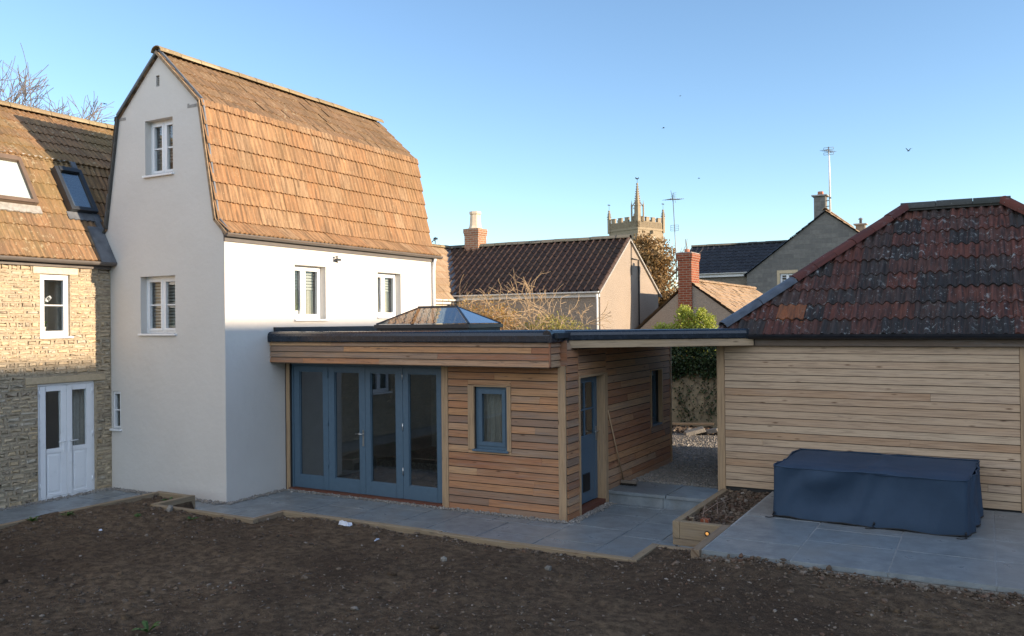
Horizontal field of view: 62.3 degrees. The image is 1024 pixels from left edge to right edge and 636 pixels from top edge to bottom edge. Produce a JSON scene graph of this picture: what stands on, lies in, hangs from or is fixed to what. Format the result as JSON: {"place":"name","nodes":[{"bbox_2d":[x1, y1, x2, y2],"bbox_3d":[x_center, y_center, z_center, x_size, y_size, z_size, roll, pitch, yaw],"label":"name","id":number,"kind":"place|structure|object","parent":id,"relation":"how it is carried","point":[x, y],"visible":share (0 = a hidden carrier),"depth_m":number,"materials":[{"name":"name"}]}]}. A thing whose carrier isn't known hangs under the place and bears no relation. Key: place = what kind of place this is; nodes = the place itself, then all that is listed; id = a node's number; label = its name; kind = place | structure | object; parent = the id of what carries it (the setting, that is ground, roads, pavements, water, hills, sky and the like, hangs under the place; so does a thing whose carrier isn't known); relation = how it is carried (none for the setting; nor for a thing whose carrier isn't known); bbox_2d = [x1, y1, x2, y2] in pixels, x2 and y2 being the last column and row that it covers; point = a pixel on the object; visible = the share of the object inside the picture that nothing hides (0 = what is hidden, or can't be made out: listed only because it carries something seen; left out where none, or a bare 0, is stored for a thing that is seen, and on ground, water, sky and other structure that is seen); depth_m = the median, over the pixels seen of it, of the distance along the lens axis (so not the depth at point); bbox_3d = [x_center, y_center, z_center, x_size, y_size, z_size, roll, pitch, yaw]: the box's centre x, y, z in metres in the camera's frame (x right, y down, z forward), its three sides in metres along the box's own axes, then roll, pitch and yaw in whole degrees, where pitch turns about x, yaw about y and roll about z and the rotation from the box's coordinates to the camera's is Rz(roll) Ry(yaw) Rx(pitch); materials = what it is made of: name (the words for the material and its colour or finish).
{"place":"outdoors","nodes":[
{"label":"outdoors","id":0,"kind":"place"},
{"bbox_2d":[0,490,684,549],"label":"path bedding","id":1,"kind":"object","parent":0,"point":[568,523],"visible":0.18,"depth_m":14.28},
{"bbox_2d":[150,495,194,508],"bbox_3d":[-5.451,3.100,13.627,0.100,0.359,0.790,-1,0,29],"label":"timber sleeper","id":2,"kind":"object","parent":1,"relation":"on","point":[180,500],"visible":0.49,"depth_m":13.67,"materials":[{"name":"brown wood"}]},
{"bbox_2d":[157,491,187,498],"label":"timber sleeper","id":3,"kind":"object","parent":1,"relation":"on","point":[168,494],"visible":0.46,"depth_m":14.13,"materials":[{"name":"brown wood"}]},
{"bbox_2d":[255,510,286,522],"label":"timber sleeper","id":4,"kind":"object","parent":1,"relation":"on","point":[273,515],"visible":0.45,"depth_m":12.50,"materials":[{"name":"brown wood"}]},
{"bbox_2d":[283,510,442,535],"bbox_3d":[-2.180,3.061,12.047,2.808,0.355,0.100,-1,0,29],"label":"timber sleeper","id":5,"kind":"object","parent":1,"relation":"on","point":[391,527],"visible":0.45,"depth_m":11.87,"materials":[{"name":"wood"}]},
{"bbox_2d":[437,532,630,561],"bbox_3d":[0.209,3.029,10.652,2.715,0.355,0.100,-1,0,29],"label":"timber sleeper","id":6,"kind":"object","parent":1,"relation":"on","point":[508,544],"visible":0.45,"depth_m":10.62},
{"bbox_2d":[629,543,659,561],"bbox_3d":[1.611,3.011,10.276,0.100,0.358,0.815,-1,0,29],"label":"timber sleeper","id":7,"kind":"object","parent":1,"relation":"on","point":[650,548],"visible":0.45,"depth_m":10.22,"materials":[{"name":"brown wood"}]},
{"bbox_2d":[609,493,700,510],"bbox_3d":[2.424,3.002,13.649,1.859,0.195,0.035,-1,0,29],"label":"step riser","id":8,"kind":"object","parent":1,"relation":"on","point":[654,502],"visible":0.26,"depth_m":13.71,"materials":[{"name":"stone"}]},
{"bbox_2d":[657,544,691,549],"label":"timber sleeper","id":9,"kind":"object","parent":1,"relation":"on","point":[672,547],"visible":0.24,"depth_m":10.45,"materials":[{"name":"wood"}]},
{"bbox_2d":[673,538,700,546],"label":"timber sleeper","id":10,"kind":"object","parent":1,"relation":"on","point":[684,542],"visible":0.29,"depth_m":11.29,"materials":[{"name":"brown wood"}]},
{"bbox_2d":[680,520,722,540],"bbox_3d":[2.518,2.834,11.223,0.580,0.227,0.117,-1,0,29],"label":"timber sleeper","id":11,"kind":"object","parent":10,"relation":"on","point":[694,530],"visible":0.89,"depth_m":11.22,"materials":[{"name":"brown wood"}]},
{"bbox_2d":[691,525,729,558],"bbox_3d":[2.455,2.909,10.406,0.103,0.445,1.355,-1,0,29],"label":"timber sleeper","id":12,"kind":"object","parent":1,"relation":"on","point":[699,547],"visible":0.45,"depth_m":10.18,"materials":[{"name":"brown wood"}]},
{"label":"timber sleeper","id":13,"kind":"object","parent":1,"relation":"on","visible":0},
{"bbox_2d":[672,489,727,537],"bbox_3d":[2.800,2.838,12.424,0.098,0.227,2.465,-1,0,29],"label":"timber sleeper","id":14,"kind":"object","parent":13,"relation":"on","point":[710,500],"visible":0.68,"depth_m":11.95,"materials":[{"name":"wood"}]},
{"bbox_2d":[0,490,692,556],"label":"path","id":15,"kind":"structure","parent":0,"point":[645,526],"depth_m":12.98,"materials":[{"name":"stone"}]},
{"bbox_2d":[0,487,617,523],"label":"shingle","id":16,"kind":"object","parent":15,"relation":"on","point":[577,518],"visible":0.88,"depth_m":14.23,"materials":[{"name":"grey gravel"}]},
{"bbox_2d":[0,496,1023,635],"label":"soil","id":17,"kind":"structure","parent":0,"point":[666,616],"depth_m":8.76,"materials":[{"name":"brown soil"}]},
{"bbox_2d":[26,516,38,521],"bbox_3d":[-6.931,2.911,12.257,0.158,0.073,0.158,0,0,-43],"label":"weed","id":18,"kind":"object","parent":17,"relation":"on","point":[32,519],"visible":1,"depth_m":12.25,"materials":[{"name":"green plant"}]},
{"bbox_2d":[0,492,157,528],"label":"timber sleeper","id":19,"kind":"object","parent":17,"relation":"on","point":[129,499],"visible":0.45,"depth_m":13.46,"materials":[{"name":"brown wood"}]},
{"bbox_2d":[131,620,160,631],"bbox_3d":[-3.261,2.789,7.601,0.219,0.087,0.212,-1,0,5],"label":"weed","id":20,"kind":"object","parent":17,"relation":"on","point":[145,625],"visible":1,"depth_m":7.63,"materials":[{"name":"green plant"}]},
{"bbox_2d":[166,505,172,511],"bbox_3d":[-5.246,2.938,12.967,0.103,0.154,0.166,-1,0,-8],"label":"stone lump","id":21,"kind":"object","parent":17,"relation":"on","point":[169,508],"visible":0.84,"depth_m":12.91,"materials":[{"name":"stone"}]},
{"bbox_2d":[153,504,257,523],"bbox_3d":[-4.643,3.089,12.745,2.168,0.355,0.100,-1,0,29],"label":"timber sleeper","id":22,"kind":"object","parent":17,"relation":"on","point":[250,520],"visible":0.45,"depth_m":12.59,"materials":[{"name":"brown wood"}]},
{"bbox_2d":[338,520,351,525],"bbox_3d":[-2.336,2.868,11.853,0.228,0.074,0.096,-1,0,36],"label":"plastic scrap","id":23,"kind":"object","parent":17,"relation":"on","point":[343,523],"visible":1,"depth_m":11.82,"materials":[{"name":"white plastic"}]},
{"bbox_2d":[0,497,1023,635],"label":"soil stones","id":24,"kind":"object","parent":17,"relation":"on","point":[399,618],"visible":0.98,"depth_m":8.67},
{"bbox_2d":[545,565,551,570],"bbox_3d":[0.418,2.834,9.575,0.081,0.067,0.075,0,0,-27],"label":"stone lump","id":25,"kind":"object","parent":17,"relation":"on","point":[548,568],"visible":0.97,"depth_m":9.55,"materials":[{"name":"stone"}]},
{"bbox_2d":[143,494,1022,607],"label":"edging stones","id":26,"kind":"object","parent":17,"relation":"on","point":[821,577],"visible":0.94,"depth_m":10.35,"materials":[{"name":"grey stone"}]},
{"bbox_2d":[694,553,1023,602],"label":"footing rubble","id":27,"kind":"object","parent":17,"relation":"on","point":[986,596],"visible":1,"depth_m":8.87,"materials":[{"name":"stone"}]},
{"bbox_2d":[701,492,1023,594],"bbox_3d":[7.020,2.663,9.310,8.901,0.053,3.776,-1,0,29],"label":"patio","id":28,"kind":"structure","parent":17,"relation":"on","point":[969,562],"depth_m":9.80,"materials":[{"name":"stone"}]},
{"bbox_2d":[765,448,983,539],"bbox_3d":[4.972,2.314,11.546,2.503,0.721,1.910,-1,0,33],"label":"covered table","id":29,"kind":"object","parent":28,"relation":"on","point":[937,496],"visible":1,"depth_m":10.93,"materials":[{"name":"fabric"}]},
{"bbox_2d":[701,554,1023,598],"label":"patio footing","id":30,"kind":"object","parent":17,"relation":"on","point":[884,579],"visible":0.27,"depth_m":8.72,"materials":[{"name":"concrete"}]},
{"bbox_2d":[0,0,1023,290],"label":"sky","id":31,"kind":"structure","parent":0,"point":[535,117],"materials":[{"name":"blue"}]},
{"bbox_2d":[377,431,717,474],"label":"gravel yard","id":32,"kind":"structure","parent":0,"point":[424,459],"depth_m":17.88,"materials":[{"name":"grey gravel"}]},
{"bbox_2d":[102,45,442,501],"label":"rendered house","id":33,"kind":"structure","parent":32,"relation":"on","point":[240,208],"depth_m":15.37,"materials":[{"name":"white paint"}]},
{"bbox_2d":[109,391,121,430],"bbox_3d":[-7.126,1.727,16.100,0.297,0.729,0.978,-1,0,29],"label":"window","id":34,"kind":"structure","parent":33,"relation":"in","point":[117,395],"depth_m":15.78,"materials":[{"name":"white plastic"}]},
{"bbox_2d":[138,276,176,335],"bbox_3d":[-6.105,-0.218,15.586,0.986,1.065,1.080,-1,0,29],"label":"window","id":35,"kind":"structure","parent":33,"relation":"in","point":[160,290],"depth_m":15.38,"materials":[{"name":"white plastic"}]},
{"bbox_2d":[142,119,173,177],"bbox_3d":[-6.078,-3.048,15.571,0.798,1.030,1.080,-1,0,29],"label":"window","id":36,"kind":"structure","parent":33,"relation":"in","point":[161,131],"depth_m":15.35,"materials":[{"name":"white plastic"}]},
{"bbox_2d":[294,265,328,320],"bbox_3d":[-4.273,-0.466,16.394,1.090,1.053,0.910,-1,0,29],"label":"window","id":37,"kind":"structure","parent":33,"relation":"in","point":[307,278],"depth_m":16.47,"materials":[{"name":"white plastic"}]},
{"bbox_2d":[377,273,395,318],"bbox_3d":[-3.078,-0.475,18.528,1.090,0.985,0.871,-1,0,29],"label":"window","id":38,"kind":"structure","parent":33,"relation":"in","point":[386,282],"depth_m":18.60,"materials":[{"name":"white plastic"}]},
{"bbox_2d":[440,274,469,323],"bbox_3d":[-1.535,-0.196,23.702,0.828,2.088,1.012,-1,0,8],"label":"bare sapling","id":39,"kind":"object","parent":32,"relation":"on","point":[453,303],"visible":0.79,"depth_m":23.51,"materials":[{"name":"brown plant"}]},
{"bbox_2d":[267,305,672,521],"bbox_3d":[-0.584,1.480,16.048,5.740,3.428,5.249,-1,0,29],"label":"timber extension","id":40,"kind":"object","parent":32,"relation":"on","point":[513,422],"visible":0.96,"depth_m":14.09,"materials":[{"name":"brown wood"}]},
{"bbox_2d":[294,365,328,489],"bbox_3d":[-3.616,1.970,15.308,0.826,2.215,0.073,-1,0,29],"label":"folding door","id":41,"kind":"structure","parent":40,"relation":"in","point":[321,482],"depth_m":15.35,"materials":[{"name":"blue paint"}]},
{"bbox_2d":[328,366,365,493],"bbox_3d":[-2.909,1.961,14.888,0.831,2.215,0.115,-1,0,29],"label":"folding door","id":42,"kind":"structure","parent":40,"relation":"in","point":[358,486],"depth_m":14.95,"materials":[{"name":"blue paint"}]},
{"bbox_2d":[365,367,403,498],"bbox_3d":[-2.177,1.951,14.502,0.812,2.215,0.073,-1,0,29],"label":"folding door","id":43,"kind":"structure","parent":40,"relation":"in","point":[377,488],"depth_m":14.48,"materials":[{"name":"blue paint"}]},
{"bbox_2d":[403,368,441,502],"bbox_3d":[-1.481,1.942,14.122,0.789,2.215,0.055,-1,0,29],"label":"folding door","id":44,"kind":"structure","parent":40,"relation":"in","point":[412,492],"depth_m":14.17,"materials":[{"name":"blue paint"}]},
{"bbox_2d":[472,387,508,453],"bbox_3d":[-0.287,1.604,13.465,0.653,1.025,0.285,-1,0,29],"label":"window","id":45,"kind":"structure","parent":40,"relation":"in","point":[491,402],"depth_m":13.52,"materials":[{"name":"blue paint"}]},
{"bbox_2d":[580,376,598,503],"bbox_3d":[1.185,1.955,13.609,0.108,2.031,0.945,-1,0,29],"label":"entrance door","id":46,"kind":"structure","parent":40,"relation":"in","point":[589,473],"depth_m":13.79,"materials":[{"name":"blue paint"}]},
{"bbox_2d":[652,370,661,426],"bbox_3d":[2.699,1.528,16.231,0.180,1.055,0.620,-1,0,29],"label":"window","id":47,"kind":"structure","parent":40,"relation":"in","point":[654,423],"depth_m":16.41,"materials":[{"name":"blue paint"}]},
{"bbox_2d":[456,293,542,329],"bbox_3d":[-0.602,1.213,22.264,2.851,3.829,2.042,-1,-1,65],"label":"autumn shrub","id":48,"kind":"object","parent":32,"relation":"on","point":[479,311],"visible":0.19,"depth_m":22.23,"materials":[{"name":"orange plant"}]},
{"bbox_2d":[463,269,611,329],"bbox_3d":[0.378,0.885,21.611,4.664,4.522,4.380,-1,0,29],"label":"bare shrub tree","id":49,"kind":"object","parent":32,"relation":"on","point":[529,308],"visible":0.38,"depth_m":21.70,"materials":[{"name":"brown plant"}]},
{"bbox_2d":[512,311,589,329],"bbox_3d":[1.126,1.459,21.131,2.514,3.290,1.569,-1,0,9],"label":"evergreen shrub","id":50,"kind":"object","parent":32,"relation":"on","point":[558,325],"visible":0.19,"depth_m":21.09,"materials":[{"name":"green plant"}]},
{"bbox_2d":[652,304,718,356],"bbox_3d":[4.845,1.342,23.128,2.129,3.488,0.851,-1,0,29],"label":"shrub","id":51,"kind":"object","parent":32,"relation":"on","point":[705,318],"visible":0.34,"depth_m":22.96,"materials":[{"name":"green plant"}]},
{"bbox_2d":[672,358,716,427],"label":"garden wall","id":52,"kind":"structure","parent":32,"relation":"on","point":[688,382],"depth_m":22.45,"materials":[{"name":"grey stone"}]},
{"bbox_2d":[671,346,716,425],"bbox_3d":[4.636,1.562,22.280,5.462,2.588,0.578,-1,0,29],"label":"ivy","id":53,"kind":"object","parent":52,"relation":"attached to","point":[697,353],"visible":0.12,"depth_m":22.24,"materials":[{"name":"green plant"}]},
{"bbox_2d":[672,425,716,434],"bbox_3d":[4.747,2.848,21.593,2.390,0.166,1.218,-1,0,29],"label":"rubble heap","id":54,"kind":"object","parent":32,"relation":"on","point":[680,429],"visible":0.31,"depth_m":21.63,"materials":[{"name":"stone"}]},
{"bbox_2d":[672,422,714,424],"bbox_3d":[4.555,2.751,22.006,1.390,0.095,0.160,-1,0,23],"label":"timber plank","id":55,"kind":"object","parent":54,"relation":"on","point":[676,423],"visible":0.56,"depth_m":21.88,"materials":[{"name":"brown wood"}]},
{"bbox_2d":[684,426,705,435],"bbox_3d":[4.537,2.817,21.013,0.496,0.229,0.276,-1,0,1],"label":"stone slab","id":56,"kind":"object","parent":32,"relation":"on","point":[694,431],"depth_m":20.90,"materials":[{"name":"stone"}]},
{"bbox_2d":[700,428,716,434],"bbox_3d":[4.940,2.813,21.017,0.496,0.229,0.276,-1,0,41],"label":"stone slab","id":57,"kind":"object","parent":32,"relation":"on","point":[712,430],"depth_m":20.89,"materials":[{"name":"stone"}]},
{"bbox_2d":[716,196,1023,512],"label":"timber garage","id":58,"kind":"structure","parent":32,"relation":"on","point":[898,330],"depth_m":12.77,"materials":[{"name":"brown wood"}]},
{"bbox_2d":[565,328,753,347],"bbox_3d":[2.945,0.311,14.271,2.473,0.274,4.619,-1,0,29],"label":"link canopy","id":59,"kind":"object","parent":58,"relation":"attached to","point":[654,338],"visible":0.86,"depth_m":13.02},
{"bbox_2d":[632,433,717,487],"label":"gravel","id":60,"kind":"structure","parent":0,"point":[706,475],"depth_m":16.13,"materials":[{"name":"grey gravel"}]},
{"bbox_2d":[696,490,767,523],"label":"bed soil","id":61,"kind":"structure","parent":0,"point":[729,500],"depth_m":12.59,"materials":[{"name":"brown soil"}]},
{"bbox_2d":[700,518,710,522],"bbox_3d":[2.619,2.776,11.457,0.110,0.120,0.110,-1,0,29],"label":"brick piece","id":62,"kind":"object","parent":61,"relation":"on","point":[706,520],"visible":0.47,"depth_m":11.42,"materials":[{"name":"red brick"}]},
{"bbox_2d":[687,499,749,523],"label":"dead leaves","id":63,"kind":"object","parent":61,"relation":"on","point":[729,507],"visible":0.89,"depth_m":12.06,"materials":[{"name":"brown plant"}]},
{"bbox_2d":[692,488,769,525],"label":"bed stones","id":64,"kind":"object","parent":61,"relation":"on","point":[740,498],"visible":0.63,"depth_m":12.52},
{"bbox_2d":[702,498,730,513],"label":"dry stems","id":65,"kind":"object","parent":64,"relation":"on","point":[712,506],"visible":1,"depth_m":11.97,"materials":[{"name":"brown plant"}]},
{"label":"ground","id":66,"kind":"structure","parent":0,"visible":0},
{"bbox_2d":[0,43,114,122],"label":"bare tree","id":67,"kind":"object","parent":66,"relation":"on","point":[22,90],"visible":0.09,"depth_m":37.73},
{"bbox_2d":[0,100,116,507],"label":"stone cottage","id":68,"kind":"structure","parent":66,"relation":"on","point":[55,413],"depth_m":15.15,"materials":[{"name":"beige stone"}]},
{"bbox_2d":[44,296,50,330],"bbox_3d":[-8.237,-0.064,14.851,0.143,0.658,0.321,-1,0,14],"label":"potted orchid","id":69,"kind":"object","parent":68,"relation":"in","point":[48,298],"visible":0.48,"depth_m":14.92,"materials":[{"name":"white plant"}]},
{"bbox_2d":[39,385,66,498],"bbox_3d":[-8.037,2.160,14.826,0.121,1.943,0.501,-1,0,29],"label":"door leaf","id":70,"kind":"structure","parent":68,"relation":"in","point":[53,461],"depth_m":14.83,"materials":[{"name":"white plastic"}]},
{"bbox_2d":[39,274,72,338],"bbox_3d":[-8.408,-0.200,15.079,1.000,1.125,0.605,-1,0,29],"label":"window","id":71,"kind":"structure","parent":68,"relation":"in","point":[55,313],"depth_m":15.10,"materials":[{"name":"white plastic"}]},
{"bbox_2d":[66,383,92,493],"bbox_3d":[-7.790,2.160,15.266,0.121,1.943,0.501,-1,0,29],"label":"door leaf","id":72,"kind":"structure","parent":68,"relation":"in","point":[79,457],"depth_m":15.27,"materials":[{"name":"white plastic"}]},
{"bbox_2d":[432,237,458,323],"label":"row house","id":73,"kind":"structure","parent":66,"relation":"on","point":[442,277],"depth_m":27.59,"materials":[{"name":"tile"}]},
{"bbox_2d":[446,211,661,329],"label":"neighbour house","id":74,"kind":"structure","parent":66,"relation":"on","point":[599,273],"depth_m":27.21,"materials":[{"name":"brown tile"}]},
{"bbox_2d":[607,177,664,253],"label":"church tower","id":75,"kind":"structure","parent":66,"relation":"on","point":[636,224],"depth_m":128.70,"materials":[{"name":"stone"}]},
{"bbox_2d":[632,230,702,307],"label":"copper tree","id":76,"kind":"object","parent":66,"relation":"on","point":[657,264],"visible":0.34,"depth_m":40.37,"materials":[{"name":"brown plant"}]},
{"bbox_2d":[635,249,762,355],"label":"house","id":77,"kind":"structure","parent":66,"relation":"on","point":[721,301],"depth_m":26.86,"materials":[{"name":"tile"}]},
{"bbox_2d":[666,192,684,279],"bbox_3d":[5.155,-2.632,26.867,0.630,2.852,0.400,0,0,-34],"label":"television aerial","id":78,"kind":"object","parent":77,"relation":"attached to","point":[672,199],"visible":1,"depth_m":26.85,"materials":[{"name":"grey metal"}]},
{"bbox_2d":[690,191,867,312],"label":"stone house","id":79,"kind":"structure","parent":66,"relation":"on","point":[762,267],"depth_m":41.13,"materials":[{"name":"grey stone"}]},
{"bbox_2d":[780,273,793,282],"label":"window","id":80,"kind":"structure","parent":79,"relation":"in","point":[787,275],"depth_m":40.85,"materials":[{"name":"white plastic"}]},
{"bbox_2d":[821,147,836,211],"bbox_3d":[14.970,-6.535,39.982,0.818,3.100,0.440,0,0,-39],"label":"television aerial","id":81,"kind":"object","parent":79,"relation":"attached to","point":[829,151],"visible":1,"depth_m":39.94,"materials":[{"name":"white paint"}]},
{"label":"step bedding","id":82,"kind":"structure","parent":0,"visible":0},
{"bbox_2d":[609,481,717,501],"bbox_3d":[2.651,2.875,14.064,1.865,0.050,1.030,-1,0,29],"label":"step landing","id":83,"kind":"object","parent":82,"relation":"on","point":[673,491],"visible":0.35,"depth_m":13.95,"materials":[{"name":"stone"}]},
{"bbox_2d":[608,410,637,485],"bbox_3d":[1.864,2.191,14.238,0.306,1.334,0.608,-1,0,29],"label":"broom","id":84,"kind":"object","parent":83,"relation":"on","point":[628,482],"visible":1,"depth_m":14.40,"materials":[{"name":"brown wood"}]}
]}

